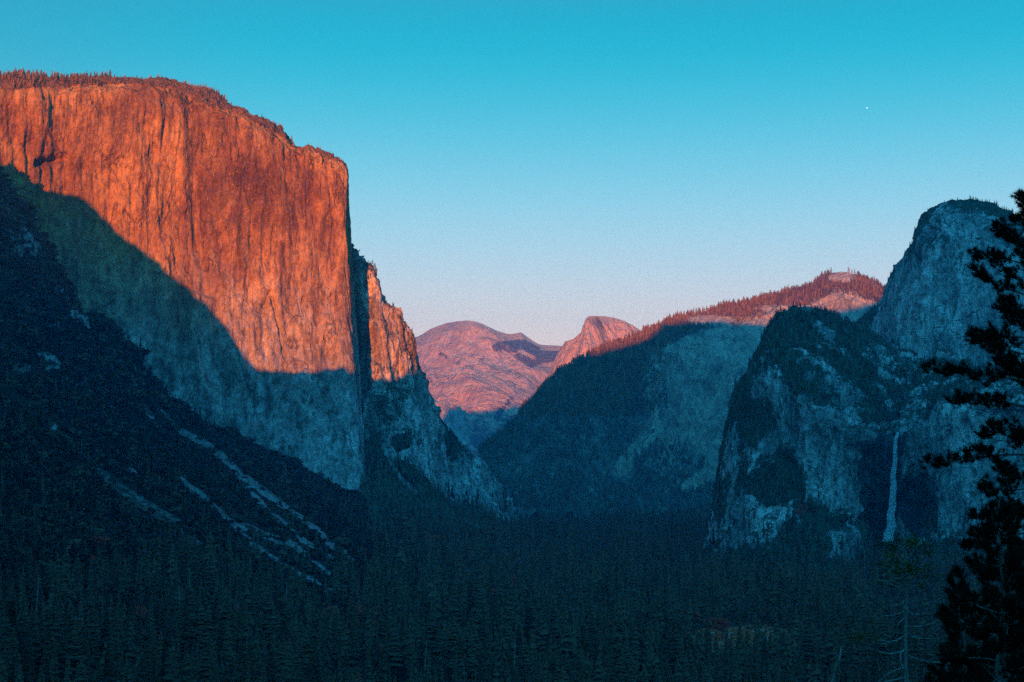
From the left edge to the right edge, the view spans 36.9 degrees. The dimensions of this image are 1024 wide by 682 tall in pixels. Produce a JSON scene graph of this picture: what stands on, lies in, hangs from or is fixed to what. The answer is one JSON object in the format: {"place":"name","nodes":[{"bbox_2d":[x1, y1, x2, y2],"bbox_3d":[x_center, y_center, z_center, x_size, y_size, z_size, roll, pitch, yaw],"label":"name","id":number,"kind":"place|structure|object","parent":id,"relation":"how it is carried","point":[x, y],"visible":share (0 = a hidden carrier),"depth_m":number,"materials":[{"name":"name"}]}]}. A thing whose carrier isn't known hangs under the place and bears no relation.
{"place":"outdoors","nodes":[
{"label":"outdoors","id":0,"kind":"place"},
{"bbox_2d":[0,74,365,493],"bbox_3d":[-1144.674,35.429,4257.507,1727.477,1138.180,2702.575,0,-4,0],"label":"cliff","id":1,"kind":"structure","parent":0,"point":[209,262],"depth_m":3344.19,"materials":[{"name":"stone"}]},
{"bbox_2d":[0,66,343,161],"bbox_3d":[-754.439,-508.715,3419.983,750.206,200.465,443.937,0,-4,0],"label":"forest","id":2,"kind":"object","parent":1,"relation":"on","point":[20,73],"visible":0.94,"depth_m":3334.48,"materials":[{"name":"green plant"}]},
{"bbox_2d":[0,172,553,681],"bbox_3d":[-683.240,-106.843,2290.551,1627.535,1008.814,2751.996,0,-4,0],"label":"hillside","id":3,"kind":"structure","parent":0,"point":[172,414],"depth_m":2516.16,"materials":[{"name":"green plant"}]},
{"bbox_2d":[1,596,21,653],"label":"conifer tree","id":4,"kind":"object","parent":3,"relation":"on","point":[12,616],"visible":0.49,"depth_m":1085.52,"materials":[{"name":"green plant"}]},
{"bbox_2d":[36,581,43,615],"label":"dead tree","id":5,"kind":"object","parent":3,"relation":"on","point":[37,598],"visible":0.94,"depth_m":1211.96,"materials":[{"name":"grey wood"}]},
{"bbox_2d":[44,665,52,681],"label":"conifer tree","id":6,"kind":"object","parent":3,"relation":"on","point":[48,677],"visible":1,"depth_m":947.02,"materials":[{"name":"green plant"}]},
{"bbox_2d":[49,654,56,681],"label":"conifer tree","id":7,"kind":"object","parent":3,"relation":"on","point":[52,669],"visible":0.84,"depth_m":1011.91,"materials":[{"name":"green plant"}]},
{"bbox_2d":[56,632,71,681],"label":"conifer tree","id":8,"kind":"object","parent":3,"relation":"on","point":[62,652],"visible":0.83,"depth_m":1058.26,"materials":[{"name":"green plant"}]},
{"bbox_2d":[63,670,69,681],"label":"conifer tree","id":9,"kind":"object","parent":3,"relation":"on","point":[66,678],"visible":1,"depth_m":941.09,"materials":[{"name":"green plant"}]},
{"bbox_2d":[65,626,90,681],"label":"conifer tree","id":10,"kind":"object","parent":3,"relation":"on","point":[73,650],"visible":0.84,"depth_m":1064.85,"materials":[{"name":"green plant"}]},
{"bbox_2d":[73,659,87,681],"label":"conifer tree","id":11,"kind":"object","parent":3,"relation":"on","point":[81,676],"visible":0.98,"depth_m":994.52,"materials":[{"name":"green plant"}]},
{"bbox_2d":[89,555,96,569],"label":"oak tree","id":12,"kind":"object","parent":3,"relation":"on","point":[93,557],"visible":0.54,"depth_m":1510.84,"materials":[{"name":"green plant"}]},
{"bbox_2d":[89,535,109,550],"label":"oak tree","id":13,"kind":"object","parent":3,"relation":"on","point":[98,541],"visible":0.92,"depth_m":1588.37,"materials":[{"name":"green plant"}]},
{"bbox_2d":[96,610,115,663],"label":"conifer tree","id":14,"kind":"object","parent":3,"relation":"on","point":[105,632],"visible":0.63,"depth_m":1133.32,"materials":[{"name":"green plant"}]},
{"bbox_2d":[129,605,147,629],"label":"oak tree","id":15,"kind":"object","parent":3,"relation":"on","point":[136,611],"visible":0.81,"depth_m":1314.44,"materials":[{"name":"green plant"}]},
{"bbox_2d":[159,642,166,681],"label":"conifer tree","id":16,"kind":"object","parent":3,"relation":"on","point":[163,660],"visible":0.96,"depth_m":986.56,"materials":[{"name":"green plant"}]},
{"bbox_2d":[202,595,205,610],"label":"conifer tree","id":17,"kind":"object","parent":3,"relation":"on","point":[203,602],"visible":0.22,"depth_m":1287.99,"materials":[{"name":"green plant"}]},
{"bbox_2d":[195,605,217,654],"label":"conifer tree","id":18,"kind":"object","parent":3,"relation":"on","point":[206,630],"visible":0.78,"depth_m":1223.36,"materials":[{"name":"green plant"}]},
{"bbox_2d":[204,551,218,594],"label":"conifer tree","id":19,"kind":"object","parent":3,"relation":"on","point":[210,581],"visible":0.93,"depth_m":1591.79,"materials":[{"name":"green plant"}]},
{"bbox_2d":[214,598,239,651],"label":"conifer tree","id":20,"kind":"object","parent":3,"relation":"on","point":[226,610],"visible":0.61,"depth_m":1254.25,"materials":[{"name":"green plant"}]},
{"bbox_2d":[237,669,244,681],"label":"conifer tree","id":21,"kind":"object","parent":3,"relation":"on","point":[241,678],"visible":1,"depth_m":978.41,"materials":[{"name":"green plant"}]},
{"bbox_2d":[245,672,249,681],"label":"conifer tree","id":22,"kind":"object","parent":3,"relation":"on","point":[247,677],"visible":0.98,"depth_m":1011.43,"materials":[{"name":"green plant"}]},
{"bbox_2d":[0,166,497,622],"bbox_3d":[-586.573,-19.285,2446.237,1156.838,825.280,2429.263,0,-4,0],"label":"brush","id":23,"kind":"object","parent":3,"relation":"on","point":[28,441],"visible":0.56,"depth_m":2227.05,"materials":[{"name":"green plant"}]},
{"bbox_2d":[258,660,266,681],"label":"conifer tree","id":24,"kind":"object","parent":3,"relation":"on","point":[263,670],"visible":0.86,"depth_m":995.44,"materials":[{"name":"green plant"}]},
{"bbox_2d":[270,632,276,666],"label":"conifer tree","id":25,"kind":"object","parent":3,"relation":"on","point":[273,643],"visible":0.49,"depth_m":1224.49,"materials":[{"name":"green plant"}]},
{"bbox_2d":[298,600,308,635],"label":"conifer tree","id":26,"kind":"object","parent":3,"relation":"on","point":[301,607],"visible":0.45,"depth_m":1398.29,"materials":[{"name":"green plant"}]},
{"bbox_2d":[324,605,340,619],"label":"oak tree","id":27,"kind":"object","parent":3,"relation":"on","point":[329,607],"visible":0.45,"depth_m":1627.10,"materials":[{"name":"green plant"}]},
{"bbox_2d":[428,535,440,542],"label":"oak tree","id":28,"kind":"object","parent":3,"relation":"on","point":[436,537],"visible":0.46,"depth_m":2717.16,"materials":[{"name":"green plant"}]},
{"bbox_2d":[0,244,982,587],"bbox_3d":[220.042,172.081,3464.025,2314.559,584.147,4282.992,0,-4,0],"label":"forest","id":29,"kind":"object","parent":3,"relation":"on","point":[148,470],"visible":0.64,"depth_m":2239.44,"materials":[{"name":"green plant"}]},
{"bbox_2d":[352,243,519,522],"bbox_3d":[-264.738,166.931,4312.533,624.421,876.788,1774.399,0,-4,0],"label":"cliff buttress","id":30,"kind":"structure","parent":0,"point":[372,333],"depth_m":3697.63,"materials":[{"name":"stone"}]},
{"bbox_2d":[356,250,518,519],"bbox_3d":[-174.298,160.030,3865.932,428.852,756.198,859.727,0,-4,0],"label":"forest","id":31,"kind":"object","parent":30,"relation":"on","point":[397,411],"visible":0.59,"depth_m":3683.54,"materials":[{"name":"green plant"}]},
{"bbox_2d":[360,447,535,550],"bbox_3d":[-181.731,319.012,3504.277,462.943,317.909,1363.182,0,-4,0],"label":"talus slope","id":32,"kind":"structure","parent":0,"point":[400,475],"depth_m":3388.62,"materials":[{"name":"grey stone"}]},
{"bbox_2d":[360,440,513,529],"bbox_3d":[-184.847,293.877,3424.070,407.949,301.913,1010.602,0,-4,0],"label":"forest","id":33,"kind":"object","parent":32,"relation":"on","point":[385,482],"visible":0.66,"depth_m":3327.84,"materials":[{"name":"green plant"}]},
{"bbox_2d":[434,400,475,449],"bbox_3d":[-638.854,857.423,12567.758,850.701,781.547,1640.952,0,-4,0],"label":"rock dome","id":34,"kind":"object","parent":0,"point":[453,418],"visible":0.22,"depth_m":12396.97,"materials":[{"name":"stone"}]},
{"bbox_2d":[415,320,561,454],"bbox_3d":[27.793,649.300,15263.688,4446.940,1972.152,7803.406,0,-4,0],"label":"mountain range","id":35,"kind":"structure","parent":0,"point":[486,380],"depth_m":15102.72,"materials":[{"name":"stone"}]},
{"bbox_2d":[0,0,1023,345],"label":"sky","id":36,"kind":"structure","parent":0,"point":[536,169],"materials":[{"name":"blue"}]},
{"bbox_2d":[546,316,637,378],"bbox_3d":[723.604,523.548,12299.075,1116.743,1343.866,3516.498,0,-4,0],"label":"granite dome","id":37,"kind":"structure","parent":0,"point":[596,330],"depth_m":11565.57,"materials":[{"name":"stone"}]},
{"bbox_2d":[361,514,970,681],"bbox_3d":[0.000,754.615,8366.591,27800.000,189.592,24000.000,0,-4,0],"label":"ground","id":38,"kind":"structure","parent":0,"point":[766,619],"depth_m":1910.42,"materials":[{"name":"green plant"}]},
{"bbox_2d":[348,672,362,681],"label":"oak tree","id":39,"kind":"object","parent":38,"relation":"on","point":[357,678],"visible":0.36,"depth_m":1222.33,"materials":[{"name":"green plant"}]},
{"bbox_2d":[386,624,405,679],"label":"conifer tree","id":40,"kind":"object","parent":38,"relation":"on","point":[394,653],"visible":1,"depth_m":1284.45,"materials":[{"name":"green plant"}]},
{"bbox_2d":[398,616,404,676],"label":"conifer tree","id":41,"kind":"object","parent":38,"relation":"on","point":[402,626],"visible":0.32,"depth_m":1309.98,"materials":[{"name":"green plant"}]},
{"bbox_2d":[418,612,431,665],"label":"conifer tree","id":42,"kind":"object","parent":38,"relation":"on","point":[427,629],"visible":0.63,"depth_m":1321.29,"materials":[{"name":"green plant"}]},
{"bbox_2d":[419,613,437,664],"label":"conifer tree","id":43,"kind":"object","parent":38,"relation":"on","point":[432,631],"visible":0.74,"depth_m":1312.35,"materials":[{"name":"green plant"}]},
{"bbox_2d":[465,578,473,621],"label":"conifer tree","id":44,"kind":"object","parent":38,"relation":"on","point":[469,595],"visible":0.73,"depth_m":1719.19,"materials":[{"name":"green plant"}]},
{"bbox_2d":[465,624,484,675],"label":"conifer tree","id":45,"kind":"object","parent":38,"relation":"on","point":[476,637],"visible":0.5,"depth_m":1299.58,"materials":[{"name":"green plant"}]},
{"bbox_2d":[497,622,518,670],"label":"conifer tree","id":46,"kind":"object","parent":38,"relation":"on","point":[509,632],"visible":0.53,"depth_m":1303.01,"materials":[{"name":"green plant"}]},
{"bbox_2d":[506,636,512,679],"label":"conifer tree","id":47,"kind":"object","parent":38,"relation":"on","point":[509,656],"visible":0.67,"depth_m":1238.93,"materials":[{"name":"green plant"}]},
{"bbox_2d":[0,485,1023,681],"bbox_3d":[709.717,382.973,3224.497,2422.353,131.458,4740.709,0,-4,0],"label":"forest","id":48,"kind":"object","parent":38,"relation":"on","point":[813,602],"visible":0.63,"depth_m":1724.07,"materials":[{"name":"green plant"}]},
{"bbox_2d":[515,627,521,654],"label":"conifer tree","id":49,"kind":"object","parent":38,"relation":"on","point":[519,638],"visible":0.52,"depth_m":1312.36,"materials":[{"name":"green plant"}]},
{"bbox_2d":[522,598,530,634],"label":"conifer tree","id":50,"kind":"object","parent":38,"relation":"on","point":[528,603],"visible":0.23,"depth_m":1465.56,"materials":[{"name":"green plant"}]},
{"bbox_2d":[523,605,536,645],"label":"conifer tree","id":51,"kind":"object","parent":38,"relation":"on","point":[528,623],"visible":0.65,"depth_m":1431.98,"materials":[{"name":"green plant"}]},
{"bbox_2d":[556,622,574,665],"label":"conifer tree","id":52,"kind":"object","parent":38,"relation":"on","point":[567,644],"visible":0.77,"depth_m":1310.44,"materials":[{"name":"green plant"}]},
{"bbox_2d":[562,666,570,681],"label":"conifer tree","id":53,"kind":"object","parent":38,"relation":"on","point":[565,675],"visible":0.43,"depth_m":1092.01,"materials":[{"name":"green plant"}]},
{"bbox_2d":[561,609,577,647],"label":"conifer tree","id":54,"kind":"object","parent":38,"relation":"on","point":[570,618],"visible":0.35,"depth_m":1443.91,"materials":[{"name":"green plant"}]},
{"bbox_2d":[580,626,586,665],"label":"conifer tree","id":55,"kind":"object","parent":38,"relation":"on","point":[583,644],"visible":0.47,"depth_m":1293.09,"materials":[{"name":"green plant"}]},
{"bbox_2d":[591,640,599,680],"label":"conifer tree","id":56,"kind":"object","parent":38,"relation":"on","point":[596,653],"visible":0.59,"depth_m":1130.20,"materials":[{"name":"green plant"}]},
{"bbox_2d":[631,610,647,672],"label":"conifer tree","id":57,"kind":"object","parent":38,"relation":"on","point":[637,620],"visible":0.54,"depth_m":1303.08,"materials":[{"name":"green plant"}]},
{"bbox_2d":[693,664,697,681],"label":"conifer tree","id":58,"kind":"object","parent":38,"relation":"on","point":[695,676],"visible":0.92,"depth_m":1107.05,"materials":[{"name":"green plant"}]},
{"bbox_2d":[708,617,729,640],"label":"oak tree","id":59,"kind":"object","parent":38,"relation":"on","point":[723,625],"visible":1,"depth_m":1575.54,"materials":[{"name":"green plant"}]},
{"bbox_2d":[685,624,796,652],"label":"brush","id":60,"kind":"object","parent":38,"relation":"on","point":[734,636],"visible":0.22,"depth_m":1618.19,"materials":[{"name":"green plant"}]},
{"bbox_2d":[760,638,768,680],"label":"conifer tree","id":61,"kind":"object","parent":38,"relation":"on","point":[763,655],"visible":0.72,"depth_m":1241.05,"materials":[{"name":"green plant"}]},
{"bbox_2d":[796,624,816,674],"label":"conifer tree","id":62,"kind":"object","parent":38,"relation":"on","point":[808,644],"visible":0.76,"depth_m":1288.60,"materials":[{"name":"green plant"}]},
{"bbox_2d":[824,628,835,669],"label":"conifer tree","id":63,"kind":"object","parent":38,"relation":"on","point":[829,645],"visible":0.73,"depth_m":1295.45,"materials":[{"name":"green plant"}]},
{"bbox_2d":[831,644,844,681],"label":"dead tree","id":64,"kind":"object","parent":38,"relation":"on","point":[833,674],"visible":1,"depth_m":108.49,"materials":[{"name":"grey wood"}]},
{"bbox_2d":[832,621,844,675],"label":"conifer tree","id":65,"kind":"object","parent":38,"relation":"on","point":[838,642],"visible":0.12,"depth_m":1292.63,"materials":[{"name":"green plant"}]},
{"bbox_2d":[836,621,846,672],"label":"conifer tree","id":66,"kind":"object","parent":38,"relation":"on","point":[841,636],"visible":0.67,"depth_m":1271.68,"materials":[{"name":"green plant"}]},
{"bbox_2d":[874,610,890,670],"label":"conifer tree","id":67,"kind":"object","parent":38,"relation":"on","point":[883,646],"visible":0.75,"depth_m":1312.07,"materials":[{"name":"green plant"}]},
{"bbox_2d":[879,620,890,662],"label":"conifer tree","id":68,"kind":"object","parent":38,"relation":"on","point":[887,637],"visible":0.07,"depth_m":1375.41,"materials":[{"name":"green plant"}]},
{"bbox_2d":[885,666,891,681],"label":"conifer tree","id":69,"kind":"object","parent":38,"relation":"on","point":[888,676],"visible":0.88,"depth_m":1114.42,"materials":[{"name":"green plant"}]},
{"bbox_2d":[890,605,900,645],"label":"conifer tree","id":70,"kind":"object","parent":38,"relation":"on","point":[897,618],"visible":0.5,"depth_m":1417.86,"materials":[{"name":"green plant"}]},
{"bbox_2d":[895,597,902,618],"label":"conifer tree","id":71,"kind":"object","parent":38,"relation":"on","point":[898,602],"visible":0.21,"depth_m":1443.77,"materials":[{"name":"green plant"}]},
{"bbox_2d":[850,532,948,681],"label":"pine tree","id":72,"kind":"object","parent":38,"relation":"on","point":[907,571],"visible":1,"depth_m":118.63,"materials":[{"name":"green plant"}]},
{"bbox_2d":[897,613,904,650],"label":"conifer tree","id":73,"kind":"object","parent":38,"relation":"on","point":[901,624],"visible":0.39,"depth_m":1412.28,"materials":[{"name":"green plant"}]},
{"bbox_2d":[901,619,911,661],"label":"conifer tree","id":74,"kind":"object","parent":38,"relation":"on","point":[908,643],"visible":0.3,"depth_m":1349.00,"materials":[{"name":"green plant"}]},
{"bbox_2d":[908,623,918,669],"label":"conifer tree","id":75,"kind":"object","parent":38,"relation":"on","point":[913,632],"visible":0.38,"depth_m":1306.83,"materials":[{"name":"green plant"}]},
{"bbox_2d":[909,633,923,674],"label":"conifer tree","id":76,"kind":"object","parent":38,"relation":"on","point":[915,644],"visible":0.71,"depth_m":1274.20,"materials":[{"name":"green plant"}]},
{"bbox_2d":[919,627,926,675],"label":"conifer tree","id":77,"kind":"object","parent":38,"relation":"on","point":[921,649],"visible":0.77,"depth_m":1289.22,"materials":[{"name":"green plant"}]},
{"bbox_2d":[923,629,934,674],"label":"conifer tree","id":78,"kind":"object","parent":38,"relation":"on","point":[929,653],"visible":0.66,"depth_m":1287.47,"materials":[{"name":"green plant"}]},
{"bbox_2d":[925,564,996,681],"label":"pine tree","id":79,"kind":"object","parent":38,"relation":"on","point":[950,623],"visible":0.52,"depth_m":65.04,"materials":[{"name":"green plant"}]},
{"bbox_2d":[918,187,1023,681],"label":"pine tree","id":80,"kind":"object","parent":38,"relation":"on","point":[1010,363],"visible":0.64,"depth_m":70.07,"materials":[{"name":"green plant"}]},
{"bbox_2d":[937,486,1023,681],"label":"pine tree","id":81,"kind":"object","parent":38,"relation":"on","point":[1010,604],"visible":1,"depth_m":61.12,"materials":[{"name":"green plant"}]},
{"bbox_2d":[476,272,880,521],"bbox_3d":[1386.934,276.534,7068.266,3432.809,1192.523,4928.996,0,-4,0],"label":"ridge","id":82,"kind":"structure","parent":0,"point":[703,369],"depth_m":5882.30,"materials":[{"name":"stone"}]},
{"bbox_2d":[478,383,717,521],"bbox_3d":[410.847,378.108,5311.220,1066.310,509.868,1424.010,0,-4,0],"label":"forest","id":83,"kind":"object","parent":82,"relation":"on","point":[501,438],"visible":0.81,"depth_m":5276.22,"materials":[{"name":"green plant"}]},
{"bbox_2d":[518,266,884,416],"bbox_3d":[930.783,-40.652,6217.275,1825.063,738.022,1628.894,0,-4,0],"label":"forest","id":84,"kind":"object","parent":82,"relation":"on","point":[605,354],"visible":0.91,"depth_m":5969.29,"materials":[{"name":"green plant"}]},
{"bbox_2d":[702,305,1023,579],"bbox_3d":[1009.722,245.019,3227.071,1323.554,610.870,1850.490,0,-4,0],"label":"cliff wall","id":85,"kind":"structure","parent":0,"point":[963,422],"depth_m":2630.45,"materials":[{"name":"grey stone"}]},
{"bbox_2d":[795,505,807,518],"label":"oak tree","id":86,"kind":"object","parent":85,"relation":"on","point":[797,511],"visible":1,"depth_m":2526.65,"materials":[{"name":"green plant"}]},
{"bbox_2d":[701,301,1023,572],"bbox_3d":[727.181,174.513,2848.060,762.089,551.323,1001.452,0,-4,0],"label":"forest","id":87,"kind":"object","parent":85,"relation":"on","point":[784,326],"visible":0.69,"depth_m":2726.93,"materials":[{"name":"green plant"}]},
{"bbox_2d":[882,432,898,541],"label":"waterfall","id":88,"kind":"structure","parent":85,"relation":"on","point":[890,516],"depth_m":2653.41,"materials":[{"name":"liquid"}]},
{"bbox_2d":[855,199,1023,369],"bbox_3d":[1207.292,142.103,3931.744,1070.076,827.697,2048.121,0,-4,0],"label":"dome","id":89,"kind":"object","parent":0,"point":[964,296],"visible":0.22,"depth_m":3285.28,"materials":[{"name":"grey stone"}]},
{"bbox_2d":[854,196,1023,367],"bbox_3d":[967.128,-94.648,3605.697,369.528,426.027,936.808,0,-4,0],"label":"forest","id":90,"kind":"object","parent":89,"relation":"on","point":[874,305],"visible":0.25,"depth_m":3363.03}
]}

